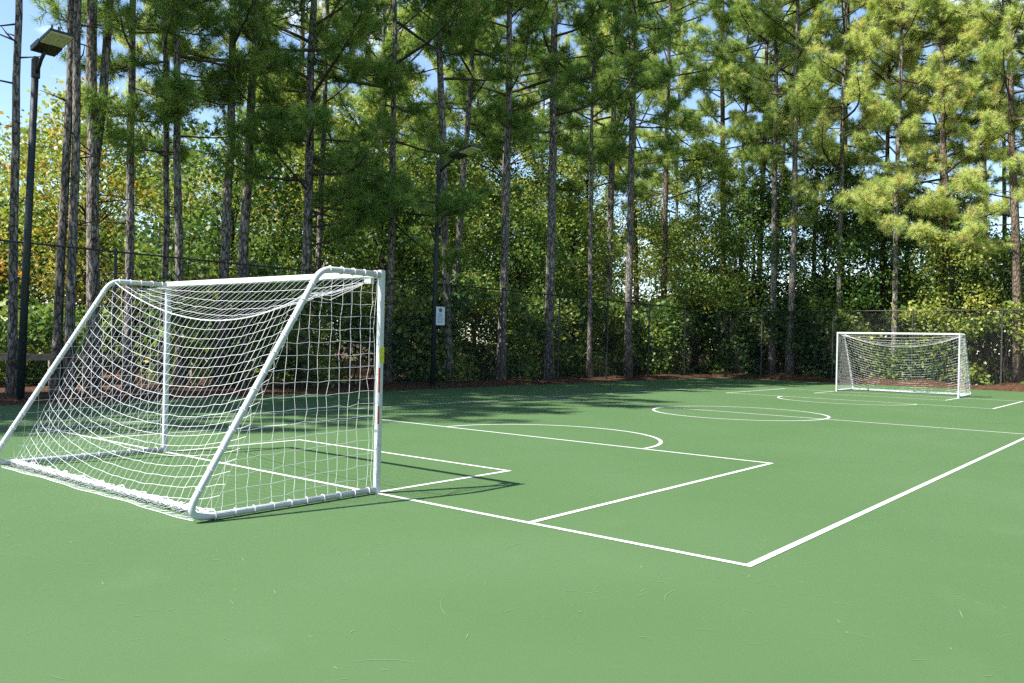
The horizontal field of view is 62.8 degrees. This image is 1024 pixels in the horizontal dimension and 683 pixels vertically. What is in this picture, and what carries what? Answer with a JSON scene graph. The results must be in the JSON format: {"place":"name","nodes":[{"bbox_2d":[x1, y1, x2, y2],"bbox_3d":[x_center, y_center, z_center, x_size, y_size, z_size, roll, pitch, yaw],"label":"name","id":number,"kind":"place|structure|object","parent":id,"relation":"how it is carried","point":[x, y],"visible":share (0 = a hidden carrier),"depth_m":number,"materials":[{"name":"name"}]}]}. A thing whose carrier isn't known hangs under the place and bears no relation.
{"place":"outdoors","nodes":[
{"label":"outdoors","id":0,"kind":"place"},
{"bbox_2d":[0,342,1023,405],"bbox_3d":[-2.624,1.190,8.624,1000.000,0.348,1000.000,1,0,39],"label":"ground","id":1,"kind":"structure","parent":0,"point":[785,377],"depth_m":25.78,"materials":[{"name":"brown soil"}]},
{"bbox_2d":[0,0,39,393],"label":"pine tree","id":2,"kind":"object","parent":1,"relation":"on","point":[11,371],"visible":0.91,"depth_m":16.70,"materials":[{"name":"brown plant"}]},
{"bbox_2d":[16,24,74,399],"bbox_3d":[-8.951,-2.292,15.986,1.311,7.152,0.490,1,0,39],"label":"light pole","id":3,"kind":"object","parent":1,"relation":"on","point":[51,41],"visible":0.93,"depth_m":16.22,"materials":[{"name":"brown metal"}]},
{"bbox_2d":[40,0,109,391],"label":"pine tree","id":4,"kind":"object","parent":1,"relation":"on","point":[63,212],"visible":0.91,"depth_m":18.28,"materials":[{"name":"brown plant"}]},
{"bbox_2d":[62,0,107,391],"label":"pine tree","id":5,"kind":"object","parent":1,"relation":"on","point":[73,224],"visible":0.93,"depth_m":18.27,"materials":[{"name":"brown plant"}]},
{"bbox_2d":[57,0,132,390],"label":"pine tree","id":6,"kind":"object","parent":1,"relation":"on","point":[93,148],"visible":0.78,"depth_m":19.15,"materials":[{"name":"brown plant"}]},
{"bbox_2d":[0,354,200,385],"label":"wooden rail barrier","id":7,"kind":"object","parent":1,"relation":"on","point":[41,356],"visible":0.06,"depth_m":21.31,"materials":[{"name":"brown wood"}]},
{"bbox_2d":[0,68,202,369],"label":"broadleaf tree","id":8,"kind":"object","parent":1,"relation":"on","point":[48,196],"visible":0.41,"depth_m":28.07,"materials":[{"name":"green plant"}]},
{"bbox_2d":[28,0,224,388],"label":"pine tree","id":9,"kind":"object","parent":1,"relation":"on","point":[129,15],"visible":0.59,"depth_m":20.18,"materials":[{"name":"green plant"}]},
{"bbox_2d":[56,0,262,387],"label":"pine tree","id":10,"kind":"object","parent":1,"relation":"on","point":[166,24],"visible":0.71,"depth_m":20.27,"materials":[{"name":"green plant"}]},
{"bbox_2d":[105,0,227,349],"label":"pine tree","id":11,"kind":"object","parent":1,"relation":"on","point":[143,43],"visible":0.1,"depth_m":33.75,"materials":[{"name":"green plant"}]},
{"bbox_2d":[64,0,301,388],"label":"pine tree","id":12,"kind":"object","parent":1,"relation":"on","point":[120,133],"visible":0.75,"depth_m":20.45,"materials":[{"name":"green plant"}]},
{"bbox_2d":[150,0,308,387],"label":"pine tree","id":13,"kind":"object","parent":1,"relation":"on","point":[225,240],"visible":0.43,"depth_m":21.59,"materials":[{"name":"green plant"}]},
{"bbox_2d":[104,107,366,368],"bbox_3d":[-8.613,-3.155,25.937,7.079,8.738,6.798,1,0,39],"label":"broadleaf tree","id":14,"kind":"object","parent":1,"relation":"on","point":[210,228],"visible":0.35,"depth_m":25.24,"materials":[{"name":"green plant"}]},
{"bbox_2d":[162,53,385,343],"bbox_3d":[-8.341,-4.813,31.679,8.678,12.135,8.337,1,0,39],"label":"broadleaf tree","id":15,"kind":"object","parent":1,"relation":"on","point":[300,156],"visible":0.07,"depth_m":30.84,"materials":[{"name":"green plant"}]},
{"bbox_2d":[157,0,399,385],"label":"pine tree","id":16,"kind":"object","parent":1,"relation":"on","point":[245,221],"visible":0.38,"depth_m":22.46,"materials":[{"name":"green plant"}]},
{"bbox_2d":[219,0,355,364],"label":"pine tree","id":17,"kind":"object","parent":1,"relation":"on","point":[319,8],"visible":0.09,"depth_m":37.45,"materials":[{"name":"green plant"}]},
{"bbox_2d":[239,0,397,379],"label":"pine tree","id":18,"kind":"object","parent":1,"relation":"on","point":[319,236],"visible":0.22,"depth_m":25.13,"materials":[{"name":"green plant"}]},
{"bbox_2d":[201,0,440,385],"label":"pine tree","id":19,"kind":"object","parent":1,"relation":"on","point":[364,209],"visible":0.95,"depth_m":22.08,"materials":[{"name":"green plant"}]},
{"bbox_2d":[0,239,712,396],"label":"chain link fence","id":20,"kind":"object","parent":1,"relation":"on","point":[115,260],"visible":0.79,"depth_m":22.49,"materials":[{"name":"black metal"}]},
{"bbox_2d":[274,65,478,293],"bbox_3d":[-5.636,-5.524,37.543,8.851,13.698,9.139,1,0,39],"label":"broadleaf tree","id":21,"kind":"object","parent":1,"relation":"on","point":[368,110],"visible":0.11,"depth_m":36.62,"materials":[{"name":"green plant"}]},
{"bbox_2d":[266,0,495,382],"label":"pine tree","id":22,"kind":"object","parent":1,"relation":"on","point":[463,200],"visible":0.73,"depth_m":25.09,"materials":[{"name":"green plant"}]},
{"bbox_2d":[324,0,452,217],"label":"pine tree","id":23,"kind":"object","parent":1,"relation":"on","point":[447,123],"visible":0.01,"depth_m":43.19,"materials":[{"name":"green plant"}]},
{"bbox_2d":[312,161,471,347],"bbox_3d":[-4.214,-2.358,28.436,6.479,7.344,6.102,1,0,39],"label":"broadleaf tree","id":24,"kind":"object","parent":1,"relation":"on","point":[361,250],"visible":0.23,"depth_m":27.98,"materials":[{"name":"green plant"}]},
{"bbox_2d":[314,0,474,373],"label":"pine tree","id":25,"kind":"object","parent":1,"relation":"on","point":[404,49],"visible":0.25,"depth_m":32.16,"materials":[{"name":"green plant"}]},
{"bbox_2d":[320,0,473,368],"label":"pine tree","id":26,"kind":"object","parent":1,"relation":"on","point":[402,33],"visible":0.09,"depth_m":36.14,"materials":[{"name":"green plant"}]},
{"bbox_2d":[346,140,515,329],"bbox_3d":[-3.216,-3.445,34.349,6.966,9.655,7.729,1,0,-11],"label":"broadleaf tree","id":27,"kind":"object","parent":1,"relation":"on","point":[454,174],"visible":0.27,"depth_m":33.15,"materials":[{"name":"green plant"}]},
{"bbox_2d":[427,142,481,387],"bbox_3d":[-1.702,-2.089,24.298,1.611,7.111,0.440,1,0,39],"label":"light pole","id":28,"kind":"object","parent":1,"relation":"on","point":[464,152],"visible":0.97,"depth_m":24.64,"materials":[{"name":"brown metal"}]},
{"bbox_2d":[436,307,444,324],"bbox_3d":[-2.119,-0.753,24.742,0.320,0.540,0.039,1,0,-43],"label":"notice sign","id":29,"kind":"object","parent":28,"relation":"attached to","point":[440,315],"visible":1,"depth_m":24.73,"materials":[{"name":"white metal"}]},
{"bbox_2d":[383,0,537,380],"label":"pine tree","id":30,"kind":"object","parent":1,"relation":"on","point":[500,75],"visible":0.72,"depth_m":26.78,"materials":[{"name":"green plant"}]},
{"bbox_2d":[402,0,544,376],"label":"pine tree","id":31,"kind":"object","parent":1,"relation":"on","point":[498,47],"visible":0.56,"depth_m":28.52,"materials":[{"name":"green plant"}]},
{"bbox_2d":[425,9,546,362],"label":"pine tree","id":32,"kind":"object","parent":1,"relation":"on","point":[434,64],"visible":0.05,"depth_m":50.81,"materials":[{"name":"green plant"}]},
{"bbox_2d":[443,7,539,360],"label":"pine tree","id":33,"kind":"object","parent":1,"relation":"on","point":[452,119],"visible":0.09,"depth_m":46.22,"materials":[{"name":"green plant"}]},
{"bbox_2d":[413,92,587,359],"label":"broadleaf tree","id":34,"kind":"object","parent":1,"relation":"on","point":[515,174],"visible":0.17,"depth_m":41.64,"materials":[{"name":"green plant"}]},
{"bbox_2d":[422,0,586,379],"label":"pine tree","id":35,"kind":"object","parent":1,"relation":"on","point":[547,65],"visible":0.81,"depth_m":28.58,"materials":[{"name":"green plant"}]},
{"bbox_2d":[0,377,1023,682],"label":"court surface","id":36,"kind":"object","parent":1,"relation":"on","point":[356,601],"visible":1,"depth_m":5.75,"materials":[{"name":"green plastic"}]},
{"bbox_2d":[0,265,384,520],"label":"soccer goal","id":37,"kind":"object","parent":36,"relation":"on","point":[192,509],"visible":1,"depth_m":7.45,"materials":[{"name":"white paint"}]},
{"bbox_2d":[7,398,1019,679],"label":"court scuff marks","id":38,"kind":"object","parent":36,"relation":"on","point":[533,542],"visible":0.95,"depth_m":5.14,"materials":[{"name":"green"}]},
{"bbox_2d":[38,386,1023,566],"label":"court line markings","id":39,"kind":"object","parent":36,"relation":"on","point":[782,549],"visible":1,"depth_m":8.33,"materials":[{"name":"white paint"}]},
{"bbox_2d":[835,332,970,397],"bbox_3d":[12.861,0.712,27.604,3.737,2.000,1.867,1,0,39],"label":"soccer goal","id":40,"kind":"object","parent":36,"relation":"on","point":[958,394],"visible":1,"depth_m":27.48,"materials":[{"name":"white paint"}]},
{"bbox_2d":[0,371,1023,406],"bbox_3d":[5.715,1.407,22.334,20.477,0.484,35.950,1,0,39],"label":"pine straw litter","id":41,"kind":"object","parent":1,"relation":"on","point":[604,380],"visible":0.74,"depth_m":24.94,"materials":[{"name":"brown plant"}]},
{"bbox_2d":[0,205,1023,388],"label":"undergrowth","id":42,"kind":"object","parent":1,"relation":"on","point":[39,342],"depth_m":29.60,"materials":[{"name":"green plant"}]},
{"bbox_2d":[0,109,1023,379],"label":"wood foliage","id":43,"kind":"object","parent":1,"relation":"on","point":[32,283],"visible":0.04,"depth_m":36.06,"materials":[{"name":"green plant"}]},
{"bbox_2d":[447,2,582,282],"bbox_3d":[0.275,-10.051,37.685,6.297,23.038,6.316,1,0,11],"label":"pine tree","id":44,"kind":"object","parent":1,"relation":"on","point":[478,130],"visible":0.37,"depth_m":37.13,"materials":[{"name":"green plant"}]},
{"bbox_2d":[463,191,587,374],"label":"broadleaf tree","id":45,"kind":"object","parent":1,"relation":"on","point":[519,231],"visible":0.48,"depth_m":34.49,"materials":[{"name":"green plant"}]},
{"bbox_2d":[509,5,584,279],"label":"pine tree","id":46,"kind":"object","parent":1,"relation":"on","point":[565,41],"visible":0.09,"depth_m":58.28,"materials":[{"name":"green plant"}]},
{"bbox_2d":[444,0,669,379],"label":"pine tree","id":47,"kind":"object","parent":1,"relation":"on","point":[609,72],"visible":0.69,"depth_m":30.50,"materials":[{"name":"green plant"}]},
{"bbox_2d":[526,5,639,275],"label":"pine tree","id":48,"kind":"object","parent":1,"relation":"on","point":[596,124],"visible":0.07,"depth_m":51.97,"materials":[{"name":"green plant"}]},
{"bbox_2d":[518,0,649,378],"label":"pine tree","id":49,"kind":"object","parent":1,"relation":"on","point":[592,55],"visible":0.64,"depth_m":32.66,"materials":[{"name":"green plant"}]},
{"bbox_2d":[521,188,647,362],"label":"broadleaf tree","id":50,"kind":"object","parent":1,"relation":"on","point":[581,210],"visible":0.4,"depth_m":39.34,"materials":[{"name":"green plant"}]},
{"bbox_2d":[513,118,672,334],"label":"broadleaf tree","id":51,"kind":"object","parent":1,"relation":"on","point":[570,165],"visible":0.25,"depth_m":46.90,"materials":[{"name":"green plant"}]},
{"bbox_2d":[541,0,698,370],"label":"pine tree","id":52,"kind":"object","parent":1,"relation":"on","point":[613,186],"visible":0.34,"depth_m":39.66,"materials":[{"name":"green plant"}]},
{"bbox_2d":[561,0,686,376],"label":"pine tree","id":53,"kind":"object","parent":1,"relation":"on","point":[620,150],"visible":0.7,"depth_m":35.00,"materials":[{"name":"green plant"}]},
{"bbox_2d":[592,0,702,356],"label":"pine tree","id":54,"kind":"object","parent":1,"relation":"on","point":[624,206],"visible":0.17,"depth_m":48.34,"materials":[{"name":"green plant"}]},
{"bbox_2d":[629,0,729,304],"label":"pine tree","id":55,"kind":"object","parent":1,"relation":"on","point":[684,27],"visible":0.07,"depth_m":55.60,"materials":[{"name":"green plant"}]},
{"bbox_2d":[619,0,748,347],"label":"pine tree","id":56,"kind":"object","parent":1,"relation":"on","point":[692,85],"visible":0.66,"depth_m":43.42,"materials":[{"name":"green plant"}]},
{"bbox_2d":[617,138,766,369],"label":"broadleaf tree","id":57,"kind":"object","parent":1,"relation":"on","point":[674,190],"visible":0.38,"depth_m":47.78,"materials":[{"name":"green plant"}]},
{"bbox_2d":[634,198,761,372],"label":"broadleaf tree","id":58,"kind":"object","parent":1,"relation":"on","point":[684,290],"visible":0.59,"depth_m":41.80,"materials":[{"name":"green plant"}]},
{"bbox_2d":[649,0,792,354],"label":"pine tree","id":59,"kind":"object","parent":1,"relation":"on","point":[694,62],"visible":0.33,"depth_m":47.56,"materials":[{"name":"green plant"}]},
{"bbox_2d":[682,0,815,331],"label":"pine tree","id":60,"kind":"object","parent":1,"relation":"on","point":[717,14],"visible":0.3,"depth_m":43.67,"materials":[{"name":"green plant"}]},
{"bbox_2d":[682,170,820,364],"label":"broadleaf tree","id":61,"kind":"object","parent":1,"relation":"on","point":[759,204],"visible":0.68,"depth_m":40.62,"materials":[{"name":"green plant"}]},
{"bbox_2d":[693,0,832,366],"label":"pine tree","id":62,"kind":"object","parent":1,"relation":"on","point":[734,7],"visible":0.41,"depth_m":41.24,"materials":[{"name":"green plant"}]},
{"bbox_2d":[690,0,858,373],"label":"pine tree","id":63,"kind":"object","parent":1,"relation":"on","point":[739,48],"visible":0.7,"depth_m":39.35,"materials":[{"name":"green plant"}]},
{"bbox_2d":[716,1,838,299],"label":"pine tree","id":64,"kind":"object","parent":1,"relation":"on","point":[784,77],"visible":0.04,"depth_m":52.88,"materials":[{"name":"green plant"}]},
{"bbox_2d":[725,0,873,373],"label":"pine tree","id":65,"kind":"object","parent":1,"relation":"on","point":[766,9],"visible":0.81,"depth_m":38.16,"materials":[{"name":"green plant"}]},
{"bbox_2d":[759,0,884,368],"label":"pine tree","id":66,"kind":"object","parent":1,"relation":"on","point":[788,140],"visible":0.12,"depth_m":45.82,"materials":[{"name":"green plant"}]},
{"bbox_2d":[747,144,900,374],"bbox_3d":[14.944,-3.860,40.178,7.245,11.127,7.140,1,0,39],"label":"broadleaf tree","id":67,"kind":"object","parent":1,"relation":"on","point":[827,227],"visible":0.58,"depth_m":39.24,"materials":[{"name":"green plant"}]},
{"bbox_2d":[779,1,892,301],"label":"pine tree","id":68,"kind":"object","parent":1,"relation":"on","point":[879,79],"visible":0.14,"depth_m":42.30,"materials":[{"name":"green plant"}]},
{"bbox_2d":[781,0,915,376],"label":"pine tree","id":69,"kind":"object","parent":1,"relation":"on","point":[854,89],"visible":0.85,"depth_m":36.88,"materials":[{"name":"green plant"}]},
{"bbox_2d":[714,308,1023,385],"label":"chain link fence","id":70,"kind":"object","parent":1,"relation":"on","point":[912,326],"visible":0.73,"depth_m":35.37,"materials":[{"name":"metal"}]},
{"bbox_2d":[807,167,960,343],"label":"broadleaf tree","id":71,"kind":"object","parent":1,"relation":"on","point":[879,303],"visible":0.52,"depth_m":37.28,"materials":[{"name":"green plant"}]},
{"bbox_2d":[822,3,980,341],"bbox_3d":[17.511,-10.391,38.727,7.398,24.463,6.305,1,0,-11],"label":"pine tree","id":72,"kind":"object","parent":1,"relation":"on","point":[862,140],"visible":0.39,"depth_m":38.19,"materials":[{"name":"green plant"}]},
{"bbox_2d":[841,0,985,379],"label":"pine tree","id":73,"kind":"object","parent":1,"relation":"on","point":[878,37],"visible":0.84,"depth_m":35.20,"materials":[{"name":"green plant"}]},
{"bbox_2d":[861,0,968,340],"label":"pine tree","id":74,"kind":"object","parent":1,"relation":"on","point":[892,132],"visible":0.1,"depth_m":44.75,"materials":[{"name":"green plant"}]},
{"bbox_2d":[847,0,1023,296],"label":"pine tree","id":75,"kind":"object","parent":1,"relation":"on","point":[997,179],"visible":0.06,"depth_m":39.70,"materials":[{"name":"green plant"}]},
{"bbox_2d":[864,182,1023,344],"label":"broadleaf tree","id":76,"kind":"object","parent":1,"relation":"on","point":[963,203],"visible":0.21,"depth_m":37.68,"materials":[{"name":"green plant"}]},
{"bbox_2d":[865,0,1023,369],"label":"pine tree","id":77,"kind":"object","parent":1,"relation":"on","point":[943,108],"visible":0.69,"depth_m":34.73,"materials":[{"name":"green plant"}]},
{"bbox_2d":[881,216,1010,381],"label":"broadleaf tree","id":78,"kind":"object","parent":1,"relation":"on","point":[941,287],"visible":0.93,"depth_m":34.31,"materials":[{"name":"green plant"}]},
{"bbox_2d":[905,0,1023,381],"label":"pine tree","id":79,"kind":"object","parent":1,"relation":"on","point":[973,124],"visible":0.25,"depth_m":36.14,"materials":[{"name":"green plant"}]},
{"bbox_2d":[926,0,1023,382],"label":"pine tree","id":80,"kind":"object","parent":1,"relation":"on","point":[1010,23],"visible":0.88,"depth_m":33.01,"materials":[{"name":"green plant"}]},
{"bbox_2d":[931,0,1023,382],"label":"pine tree","id":81,"kind":"object","parent":1,"relation":"on","point":[995,35],"visible":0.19,"depth_m":36.15,"materials":[{"name":"green plant"}]},
{"bbox_2d":[941,223,1023,376],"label":"broadleaf tree","id":82,"kind":"object","parent":1,"relation":"on","point":[1008,257],"visible":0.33,"depth_m":35.50,"materials":[{"name":"green plant"}]},
{"bbox_2d":[955,0,1023,259],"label":"pine tree","id":83,"kind":"object","parent":1,"relation":"on","point":[1020,180],"visible":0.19,"depth_m":36.17,"materials":[{"name":"green plant"}]},
{"bbox_2d":[1011,187,1023,213],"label":"pine tree","id":84,"kind":"object","parent":1,"relation":"on","point":[1017,196],"visible":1,"depth_m":32.09,"materials":[{"name":"green plant"}]},
{"bbox_2d":[0,0,1023,353],"label":"sky","id":85,"kind":"structure","parent":0,"point":[30,34],"materials":[{"name":"blue"}]}
]}

